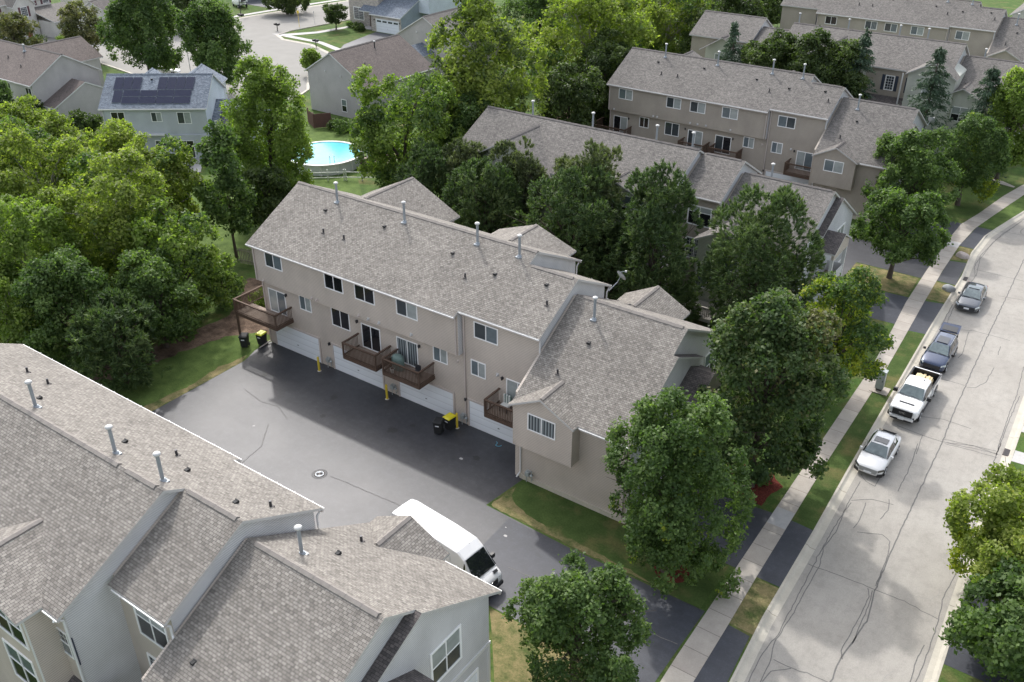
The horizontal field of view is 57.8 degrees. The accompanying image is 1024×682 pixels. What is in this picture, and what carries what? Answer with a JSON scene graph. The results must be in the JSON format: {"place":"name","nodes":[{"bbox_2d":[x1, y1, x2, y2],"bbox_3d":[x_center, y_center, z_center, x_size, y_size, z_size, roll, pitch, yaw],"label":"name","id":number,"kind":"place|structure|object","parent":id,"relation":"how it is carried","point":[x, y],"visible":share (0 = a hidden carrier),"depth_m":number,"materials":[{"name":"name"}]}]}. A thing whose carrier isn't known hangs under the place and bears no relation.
{"place":"outdoors","nodes":[
{"label":"outdoors","id":0,"kind":"place"},
{"bbox_2d":[0,36,104,117],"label":"gabled house","id":1,"kind":"structure","parent":0,"point":[65,76],"depth_m":122.23,"materials":[{"name":"grey plastic"}]},
{"bbox_2d":[90,278,269,385],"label":"soil path","id":2,"kind":"structure","parent":0,"point":[222,328],"depth_m":74.50,"materials":[{"name":"brown soil"}]},
{"bbox_2d":[110,245,203,347],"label":"shade tree","id":3,"kind":"object","parent":2,"relation":"on","point":[150,275],"visible":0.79,"depth_m":69.24,"materials":[{"name":"green plant"}]},
{"bbox_2d":[17,0,349,99],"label":"back street","id":4,"kind":"structure","parent":0,"point":[260,31],"depth_m":162.00,"materials":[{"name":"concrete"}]},
{"bbox_2d":[105,332,267,406],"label":"lawn","id":5,"kind":"structure","parent":0,"point":[192,366],"depth_m":70.04,"materials":[{"name":"green plant"}]},
{"bbox_2d":[64,284,173,392],"bbox_3d":[-28.269,0.051,66.095,6.667,7.810,6.846,20,35,30],"label":"shade tree","id":6,"kind":"object","parent":5,"relation":"on","point":[102,321],"visible":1,"depth_m":64.72,"materials":[{"name":"green plant"}]},
{"bbox_2d":[143,355,246,410],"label":"lawn edge","id":7,"kind":"object","parent":5,"relation":"on","point":[218,370],"visible":0.88,"depth_m":67.65,"materials":[{"name":"green plant"}]},
{"bbox_2d":[166,174,361,268],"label":"lawn","id":8,"kind":"structure","parent":0,"point":[348,185],"depth_m":91.71,"materials":[{"name":"green plant"}]},
{"bbox_2d":[101,131,212,257],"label":"cottonwood tree","id":9,"kind":"object","parent":8,"relation":"on","point":[170,167],"visible":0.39,"depth_m":82.24,"materials":[{"name":"green plant"}]},
{"bbox_2d":[191,119,257,257],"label":"shade tree","id":10,"kind":"object","parent":8,"relation":"on","point":[216,149],"visible":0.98,"depth_m":81.91,"materials":[{"name":"green plant"}]},
{"bbox_2d":[236,164,292,226],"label":"shade tree","id":11,"kind":"object","parent":8,"relation":"on","point":[270,177],"visible":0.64,"depth_m":88.50,"materials":[{"name":"green plant"}]},
{"bbox_2d":[217,51,314,199],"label":"maple tree","id":12,"kind":"object","parent":8,"relation":"on","point":[265,90],"visible":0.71,"depth_m":90.26,"materials":[{"name":"green plant"}]},
{"bbox_2d":[277,113,429,155],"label":"lawn","id":13,"kind":"structure","parent":0,"point":[321,134],"depth_m":118.93,"materials":[{"name":"green plant"}]},
{"bbox_2d":[292,141,359,175],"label":"swimming pool","id":14,"kind":"structure","parent":13,"relation":"on","point":[333,156],"depth_m":107.00,"materials":[{"name":"blue plastic"}]},
{"bbox_2d":[396,7,495,75],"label":"gabled house","id":15,"kind":"structure","parent":0,"point":[413,35],"depth_m":142.86,"materials":[{"name":"grey"}]},
{"bbox_2d":[0,0,1023,681],"bbox_3d":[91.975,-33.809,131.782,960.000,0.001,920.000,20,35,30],"label":"ground","id":16,"kind":"structure","parent":0,"point":[966,208],"depth_m":86.81,"materials":[{"name":"green plant"}]},
{"bbox_2d":[0,10,43,45],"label":"crabapple tree","id":17,"kind":"object","parent":16,"relation":"on","point":[14,23],"visible":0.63,"depth_m":144.22,"materials":[{"name":"green plant"}]},
{"bbox_2d":[0,258,61,345],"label":"shade tree","id":18,"kind":"object","parent":16,"relation":"on","point":[11,315],"visible":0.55,"depth_m":66.97,"materials":[{"name":"green plant"}]},
{"bbox_2d":[0,0,68,39],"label":"red door house","id":19,"kind":"structure","parent":16,"relation":"on","point":[43,13],"depth_m":165.38,"materials":[{"name":"grey plastic"}]},
{"bbox_2d":[0,193,86,310],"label":"cottonwood tree","id":20,"kind":"object","parent":16,"relation":"on","point":[29,224],"visible":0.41,"depth_m":69.04,"materials":[{"name":"green plant"}]},
{"bbox_2d":[0,114,98,249],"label":"cottonwood tree","id":21,"kind":"object","parent":16,"relation":"on","point":[14,181],"visible":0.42,"depth_m":79.45,"materials":[{"name":"green plant"}]},
{"bbox_2d":[0,93,98,199],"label":"cottonwood tree","id":22,"kind":"object","parent":16,"relation":"on","point":[51,122],"visible":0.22,"depth_m":88.28,"materials":[{"name":"green plant"}]},
{"bbox_2d":[10,243,126,368],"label":"shade tree","id":23,"kind":"object","parent":16,"relation":"on","point":[45,293],"visible":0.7,"depth_m":66.06,"materials":[{"name":"green plant"}]},
{"bbox_2d":[56,0,106,51],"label":"crabapple tree","id":24,"kind":"object","parent":16,"relation":"on","point":[71,17],"visible":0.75,"depth_m":146.46,"materials":[{"name":"green plant"}]},
{"bbox_2d":[65,108,103,136],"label":"shrub","id":25,"kind":"object","parent":16,"relation":"on","point":[82,121],"visible":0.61,"depth_m":116.32,"materials":[{"name":"green plant"}]},
{"bbox_2d":[52,117,148,200],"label":"cottonwood tree","id":26,"kind":"object","parent":16,"relation":"on","point":[114,135],"visible":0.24,"depth_m":89.79,"materials":[{"name":"green plant"}]},
{"bbox_2d":[35,146,170,301],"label":"cottonwood tree","id":27,"kind":"object","parent":16,"relation":"on","point":[99,188],"visible":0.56,"depth_m":72.49,"materials":[{"name":"green plant"}]},
{"bbox_2d":[94,0,184,72],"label":"shade tree","id":28,"kind":"object","parent":16,"relation":"on","point":[123,18],"visible":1,"depth_m":132.02,"materials":[{"name":"green plant"}]},
{"bbox_2d":[122,193,222,315],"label":"cottonwood tree","id":29,"kind":"object","parent":16,"relation":"on","point":[159,224],"visible":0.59,"depth_m":72.88,"materials":[{"name":"green plant"}]},
{"bbox_2d":[98,63,277,159],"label":"solar house","id":30,"kind":"structure","parent":16,"relation":"on","point":[156,105],"depth_m":108.56,"materials":[{"name":"grey plastic"}]},
{"bbox_2d":[173,0,253,84],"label":"shade tree","id":31,"kind":"object","parent":16,"relation":"on","point":[215,19],"visible":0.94,"depth_m":128.60,"materials":[{"name":"green plant"}]},
{"bbox_2d":[200,252,247,311],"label":"hazel shrub","id":32,"kind":"object","parent":16,"relation":"on","point":[225,291],"visible":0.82,"depth_m":76.41,"materials":[{"name":"green plant"}]},
{"bbox_2d":[0,343,501,681],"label":"townhouse row","id":33,"kind":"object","parent":16,"relation":"on","point":[138,543],"visible":1,"depth_m":38.99,"materials":[{"name":"grey plastic"}]},
{"bbox_2d":[1,638,39,681],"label":"window","id":34,"kind":"structure","parent":33,"relation":"in","point":[22,666],"depth_m":39.78,"materials":[{"name":"white"}]},
{"bbox_2d":[133,607,168,648],"bbox_3d":[-14.922,11.973,38.513,2.150,1.750,0.045,20,35,30],"label":"window","id":35,"kind":"structure","parent":33,"relation":"in","point":[148,628],"depth_m":38.63,"materials":[{"name":"white"}]},
{"bbox_2d":[429,623,461,681],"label":"window","id":36,"kind":"structure","parent":33,"relation":"in","point":[449,652],"depth_m":39.96,"materials":[{"name":"white"}]},
{"bbox_2d":[261,0,310,13],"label":"shade tree","id":37,"kind":"object","parent":16,"relation":"on","point":[289,6],"visible":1,"depth_m":182.09,"materials":[{"name":"green plant"}]},
{"bbox_2d":[305,34,434,118],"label":"gabled house","id":38,"kind":"structure","parent":16,"relation":"on","point":[331,73],"depth_m":125.07,"materials":[{"name":"grey plastic"}]},
{"bbox_2d":[349,0,460,34],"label":"stone front house","id":39,"kind":"structure","parent":16,"relation":"on","point":[394,17],"depth_m":169.96,"materials":[{"name":"grey plastic"}]},
{"bbox_2d":[346,64,466,189],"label":"willow tree","id":40,"kind":"object","parent":16,"relation":"on","point":[381,145],"visible":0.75,"depth_m":88.78,"materials":[{"name":"green plant"}]},
{"bbox_2d":[152,342,704,655],"bbox_3d":[-8.455,10.037,56.170,40.080,0.009,20.260,20,35,30],"label":"parking court","id":41,"kind":"object","parent":16,"relation":"on","point":[287,418],"visible":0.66,"depth_m":61.78,"materials":[{"name":"asphalt"}]},
{"bbox_2d":[391,499,502,587],"bbox_3d":[-3.639,11.400,51.087,6.935,2.853,2.560,23,37,34],"label":"panel van","id":42,"kind":"object","parent":41,"relation":"on","point":[466,550],"visible":0.54,"depth_m":49.91,"materials":[{"name":"white paint"}]},
{"bbox_2d":[433,88,490,195],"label":"shade tree","id":43,"kind":"object","parent":16,"relation":"on","point":[474,109],"visible":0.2,"depth_m":91.40,"materials":[{"name":"green plant"}]},
{"bbox_2d":[233,177,723,523],"bbox_3d":[-2.513,-2.822,65.420,36.470,12.950,17.650,20,35,30],"label":"townhouse row","id":44,"kind":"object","parent":16,"relation":"on","point":[476,324],"visible":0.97,"depth_m":61.09,"materials":[{"name":"grey plastic"}]},
{"bbox_2d":[275,325,322,362],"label":"garage door","id":45,"kind":"structure","parent":44,"relation":"in","point":[294,339],"depth_m":70.98,"materials":[{"name":"grey metal"}]},
{"bbox_2d":[331,343,384,389],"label":"garage door","id":46,"kind":"structure","parent":44,"relation":"in","point":[377,378],"depth_m":68.36,"materials":[{"name":"grey metal"}]},
{"bbox_2d":[398,381,454,414],"bbox_3d":[-5.999,3.726,64.808,5.110,2.240,0.070,20,35,30],"label":"garage door","id":47,"kind":"structure","parent":44,"relation":"in","point":[432,396],"depth_m":64.60,"materials":[{"name":"grey metal"}]},
{"bbox_2d":[467,398,512,443],"bbox_3d":[-0.887,5.546,61.707,5.110,2.240,0.070,20,35,30],"label":"garage door","id":48,"kind":"structure","parent":44,"relation":"in","point":[476,419],"depth_m":62.29,"materials":[{"name":"grey metal"}]},
{"bbox_2d":[527,413,555,440],"bbox_3d":[1.718,5.018,54.405,1.950,1.200,0.045,20,35,30],"label":"window","id":49,"kind":"structure","parent":44,"relation":"in","point":[543,427],"depth_m":54.41,"materials":[{"name":"white"}]},
{"bbox_2d":[424,0,549,134],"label":"cottonwood tree","id":50,"kind":"object","parent":16,"relation":"on","point":[481,78],"visible":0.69,"depth_m":92.72,"materials":[{"name":"green plant"}]},
{"bbox_2d":[494,0,573,72],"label":"shade tree","id":51,"kind":"object","parent":16,"relation":"on","point":[531,9],"visible":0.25,"depth_m":135.75,"materials":[{"name":"green plant"}]},
{"bbox_2d":[483,519,702,681],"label":"entry lane","id":52,"kind":"structure","parent":16,"relation":"on","point":[524,550],"depth_m":50.21,"materials":[{"name":"grey asphalt"}]},
{"bbox_2d":[454,100,857,316],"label":"townhouse row","id":53,"kind":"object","parent":16,"relation":"on","point":[716,179],"visible":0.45,"depth_m":77.80,"materials":[{"name":"grey plastic"}]},
{"bbox_2d":[614,157,704,321],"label":"shade tree","id":54,"kind":"object","parent":16,"relation":"on","point":[646,234],"visible":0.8,"depth_m":68.73,"materials":[{"name":"green plant"}]},
{"bbox_2d":[621,0,714,53],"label":"cottonwood tree","id":55,"kind":"object","parent":16,"relation":"on","point":[668,24],"visible":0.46,"depth_m":134.68,"materials":[{"name":"green plant"}]},
{"bbox_2d":[694,625,749,681],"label":"driveway apron","id":56,"kind":"object","parent":16,"relation":"on","point":[721,660],"visible":1,"depth_m":46.35,"materials":[{"name":"grey asphalt"}]},
{"bbox_2d":[716,21,744,63],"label":"spruce tree","id":57,"kind":"object","parent":16,"relation":"on","point":[733,33],"visible":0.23,"depth_m":115.64,"materials":[{"name":"green plant"}]},
{"bbox_2d":[710,0,767,18],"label":"shade tree","id":58,"kind":"object","parent":16,"relation":"on","point":[746,7],"visible":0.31,"depth_m":149.34,"materials":[{"name":"green plant"}]},
{"bbox_2d":[729,578,778,634],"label":"verge","id":59,"kind":"structure","parent":16,"relation":"on","point":[753,606],"depth_m":49.30,"materials":[{"name":"green plant"}]},
{"bbox_2d":[727,465,782,505],"bbox_3d":[15.000,8.818,58.357,3.763,0.001,3.769,20,35,30],"label":"mulch bed","id":60,"kind":"object","parent":16,"relation":"on","point":[763,493],"visible":0.3,"depth_m":57.58,"materials":[{"name":"red wood"}]},
{"bbox_2d":[696,285,857,487],"bbox_3d":[15.191,3.190,54.358,9.255,13.934,9.420,20,35,30],"label":"maple tree","id":61,"kind":"object","parent":60,"relation":"on","point":[764,327],"visible":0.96,"depth_m":52.09,"materials":[{"name":"green plant"}]},
{"bbox_2d":[690,182,825,328],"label":"shade tree","id":62,"kind":"object","parent":16,"relation":"on","point":[754,232],"visible":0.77,"depth_m":67.24,"materials":[{"name":"green plant"}]},
{"bbox_2d":[590,43,934,221],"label":"townhouse row","id":63,"kind":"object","parent":16,"relation":"on","point":[805,128],"visible":0.7,"depth_m":99.88,"materials":[{"name":"grey plastic"}]},
{"bbox_2d":[740,25,801,71],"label":"oak tree","id":64,"kind":"object","parent":16,"relation":"on","point":[756,53],"visible":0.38,"depth_m":111.73,"materials":[{"name":"green plant"}]},
{"bbox_2d":[771,25,844,84],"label":"oak tree","id":65,"kind":"object","parent":16,"relation":"on","point":[802,46],"visible":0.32,"depth_m":108.84,"materials":[{"name":"green plant"}]},
{"bbox_2d":[807,38,871,99],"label":"oak tree","id":66,"kind":"object","parent":16,"relation":"on","point":[852,80],"visible":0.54,"depth_m":107.96,"materials":[{"name":"green plant"}]},
{"bbox_2d":[795,265,895,381],"bbox_3d":[22.194,-0.232,63.115,7.209,11.009,7.195,20,35,30],"label":"locust tree","id":67,"kind":"object","parent":16,"relation":"on","point":[854,289],"visible":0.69,"depth_m":61.14,"materials":[{"name":"green plant"}]},
{"bbox_2d":[689,10,1023,154],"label":"townhouse row","id":68,"kind":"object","parent":16,"relation":"on","point":[900,64],"visible":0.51,"depth_m":113.42,"materials":[{"name":"grey plastic"}]},
{"bbox_2d":[839,27,876,100],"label":"spruce tree","id":69,"kind":"object","parent":16,"relation":"on","point":[865,41],"visible":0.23,"depth_m":107.82,"materials":[{"name":"green plant"}]},
{"bbox_2d":[780,0,1023,61],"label":"townhouse row","id":70,"kind":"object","parent":16,"relation":"on","point":[977,27],"visible":0.35,"depth_m":136.41,"materials":[{"name":"grey plastic"}]},
{"bbox_2d":[842,235,966,284],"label":"parking court","id":71,"kind":"object","parent":16,"relation":"on","point":[860,251],"visible":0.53,"depth_m":85.77,"materials":[{"name":"asphalt"}]},
{"bbox_2d":[792,196,1023,528],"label":"verge","id":72,"kind":"structure","parent":16,"relation":"on","point":[813,505],"depth_m":62.89,"materials":[{"name":"green plant"}]},
{"bbox_2d":[846,246,972,302],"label":"verge","id":73,"kind":"structure","parent":16,"relation":"on","point":[900,283],"depth_m":82.48,"materials":[{"name":"green plant"}]},
{"bbox_2d":[849,185,955,278],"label":"shade tree","id":74,"kind":"object","parent":73,"relation":"on","point":[921,211],"visible":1,"depth_m":79.67,"materials":[{"name":"green plant"}]},
{"bbox_2d":[860,126,964,230],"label":"shade tree","id":75,"kind":"object","parent":16,"relation":"on","point":[910,151],"visible":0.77,"depth_m":87.57,"materials":[{"name":"green plant"}]},
{"bbox_2d":[898,46,953,177],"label":"spruce tree","id":76,"kind":"object","parent":16,"relation":"on","point":[933,93],"visible":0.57,"depth_m":102.50,"materials":[{"name":"green plant"}]},
{"bbox_2d":[934,65,1009,183],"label":"spruce tree","id":77,"kind":"object","parent":16,"relation":"on","point":[991,77],"visible":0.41,"depth_m":100.66,"materials":[{"name":"green plant"}]},
{"bbox_2d":[939,110,1012,205],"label":"shade tree","id":78,"kind":"object","parent":16,"relation":"on","point":[970,129],"visible":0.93,"depth_m":93.47,"materials":[{"name":"green plant"}]},
{"bbox_2d":[933,552,1023,681],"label":"shade tree","id":79,"kind":"object","parent":16,"relation":"on","point":[996,627],"visible":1,"depth_m":42.71,"materials":[{"name":"green plant"}]},
{"bbox_2d":[943,458,1023,602],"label":"ash tree","id":80,"kind":"object","parent":16,"relation":"on","point":[992,537],"visible":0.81,"depth_m":47.16,"materials":[{"name":"green plant"}]},
{"bbox_2d":[982,65,1023,179],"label":"shade tree","id":81,"kind":"object","parent":16,"relation":"on","point":[1013,113],"visible":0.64,"depth_m":100.07,"materials":[{"name":"green plant"}]},
{"label":"soil bed","id":82,"kind":"structure","parent":16,"relation":"on","visible":0},
{"bbox_2d":[532,60,606,126],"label":"shade tree","id":83,"kind":"object","parent":82,"relation":"on","point":[566,93],"visible":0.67,"depth_m":106.31,"materials":[{"name":"green plant"}]},
{"bbox_2d":[523,0,659,113],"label":"cottonwood tree","id":84,"kind":"object","parent":82,"relation":"on","point":[591,14],"visible":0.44,"depth_m":114.50,"materials":[{"name":"green plant"}]},
{"bbox_2d":[568,28,635,129],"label":"shade tree","id":85,"kind":"object","parent":82,"relation":"on","point":[599,54],"visible":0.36,"depth_m":112.05,"materials":[{"name":"green plant"}]},
{"bbox_2d":[489,607,617,681],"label":"lawn","id":86,"kind":"structure","parent":0,"point":[510,664],"depth_m":46.61,"materials":[{"name":"green plant"}]},
{"bbox_2d":[501,548,655,681],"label":"shade tree","id":87,"kind":"object","parent":86,"relation":"on","point":[548,617],"visible":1,"depth_m":41.73,"materials":[{"name":"green plant"}]},
{"bbox_2d":[488,480,728,607],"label":"lawn","id":88,"kind":"structure","parent":0,"point":[598,533],"depth_m":54.41,"materials":[{"name":"green plant"}]},
{"bbox_2d":[492,488,653,584],"bbox_3d":[3.305,11.649,53.465,2.275,0.001,11.593,-25,38,-36],"label":"lawn edge","id":89,"kind":"object","parent":88,"relation":"on","point":[505,503],"visible":0.87,"depth_m":54.91,"materials":[{"name":"yellow plant"}]},
{"bbox_2d":[654,564,688,582],"bbox_3d":[8.879,12.783,51.541,1.971,0.001,1.787,20,35,30],"label":"mulch bed","id":90,"kind":"object","parent":88,"relation":"on","point":[679,579],"visible":0.29,"depth_m":51.25,"materials":[{"name":"red wood"}]},
{"bbox_2d":[600,383,756,599],"bbox_3d":[9.231,7.588,48.834,8.510,11.859,7.711,-8,31,-13],"label":"shade tree","id":91,"kind":"object","parent":90,"relation":"on","point":[660,524],"visible":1,"depth_m":46.88,"materials":[{"name":"green plant"}]},
{"bbox_2d":[641,486,812,586],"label":"driveway","id":92,"kind":"structure","parent":0,"point":[782,557],"depth_m":53.55,"materials":[{"name":"grey asphalt"}]},
{"bbox_2d":[660,185,1023,681],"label":"sidewalk","id":93,"kind":"structure","parent":0,"point":[691,658],"depth_m":56.60,"materials":[{"name":"concrete"}]},
{"bbox_2d":[745,217,1023,681],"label":"street","id":94,"kind":"structure","parent":0,"point":[869,597],"depth_m":54.79,"materials":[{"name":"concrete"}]},
{"bbox_2d":[729,211,1023,681],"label":"kerb","id":95,"kind":"structure","parent":94,"relation":"on","point":[767,620],"depth_m":54.71,"materials":[{"name":"concrete"}]},
{"bbox_2d":[854,428,900,477],"bbox_3d":[23.767,7.094,60.116,2.120,1.501,4.465,20,36,30],"label":"parked car","id":96,"kind":"object","parent":94,"relation":"on","point":[880,450],"visible":1,"depth_m":59.36,"materials":[{"name":"white paint"}]},
{"bbox_2d":[887,366,941,423],"bbox_3d":[28.495,3.625,65.590,2.560,1.995,6.330,20,36,31],"label":"pickup truck","id":97,"kind":"object","parent":94,"relation":"on","point":[912,398],"visible":1,"depth_m":64.41,"materials":[{"name":"white paint"}]},
{"bbox_2d":[919,322,961,373],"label":"pickup truck","id":98,"kind":"object","parent":94,"relation":"on","point":[940,352],"visible":0.99,"depth_m":70.22,"materials":[{"name":"blue paint"}]},
{"bbox_2d":[955,281,987,311],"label":"parked car","id":99,"kind":"object","parent":94,"relation":"on","point":[972,297],"visible":1,"depth_m":78.24,"materials":[{"name":"grey paint"}]},
{"bbox_2d":[829,290,943,333],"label":"driveway","id":100,"kind":"structure","parent":0,"point":[891,310],"depth_m":77.65,"materials":[{"name":"grey asphalt"}]},
{"bbox_2d":[894,221,991,248],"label":"driveway","id":101,"kind":"structure","parent":0,"point":[972,240],"depth_m":91.82,"materials":[{"name":"grey asphalt"}]},
{"bbox_2d":[944,595,1013,681],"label":"driveway","id":102,"kind":"structure","parent":0,"point":[966,663],"depth_m":46.06,"materials":[{"name":"grey asphalt"}]},
{"label":"soil bed","id":103,"kind":"structure","parent":0,"visible":0},
{"bbox_2d":[394,135,469,225],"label":"pine tree","id":104,"kind":"object","parent":103,"relation":"on","point":[428,167],"visible":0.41,"depth_m":83.35,"materials":[{"name":"green plant"}]},
{"bbox_2d":[438,135,488,229],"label":"pine tree","id":105,"kind":"object","parent":103,"relation":"on","point":[461,153],"visible":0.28,"depth_m":82.98,"materials":[{"name":"green plant"}]},
{"bbox_2d":[441,156,530,232],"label":"shade tree","id":106,"kind":"object","parent":103,"relation":"on","point":[482,196],"visible":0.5,"depth_m":77.56,"materials":[{"name":"green plant"}]},
{"bbox_2d":[478,135,547,233],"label":"pine tree","id":107,"kind":"object","parent":103,"relation":"on","point":[519,167],"visible":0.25,"depth_m":79.29,"materials":[{"name":"green plant"}]},
{"bbox_2d":[512,163,632,299],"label":"pine tree","id":108,"kind":"object","parent":103,"relation":"on","point":[586,218],"visible":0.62,"depth_m":71.49,"materials":[{"name":"green plant"}]},
{"bbox_2d":[540,137,637,290],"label":"pine tree","id":109,"kind":"object","parent":103,"relation":"on","point":[597,155],"visible":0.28,"depth_m":74.34,"materials":[{"name":"green plant"}]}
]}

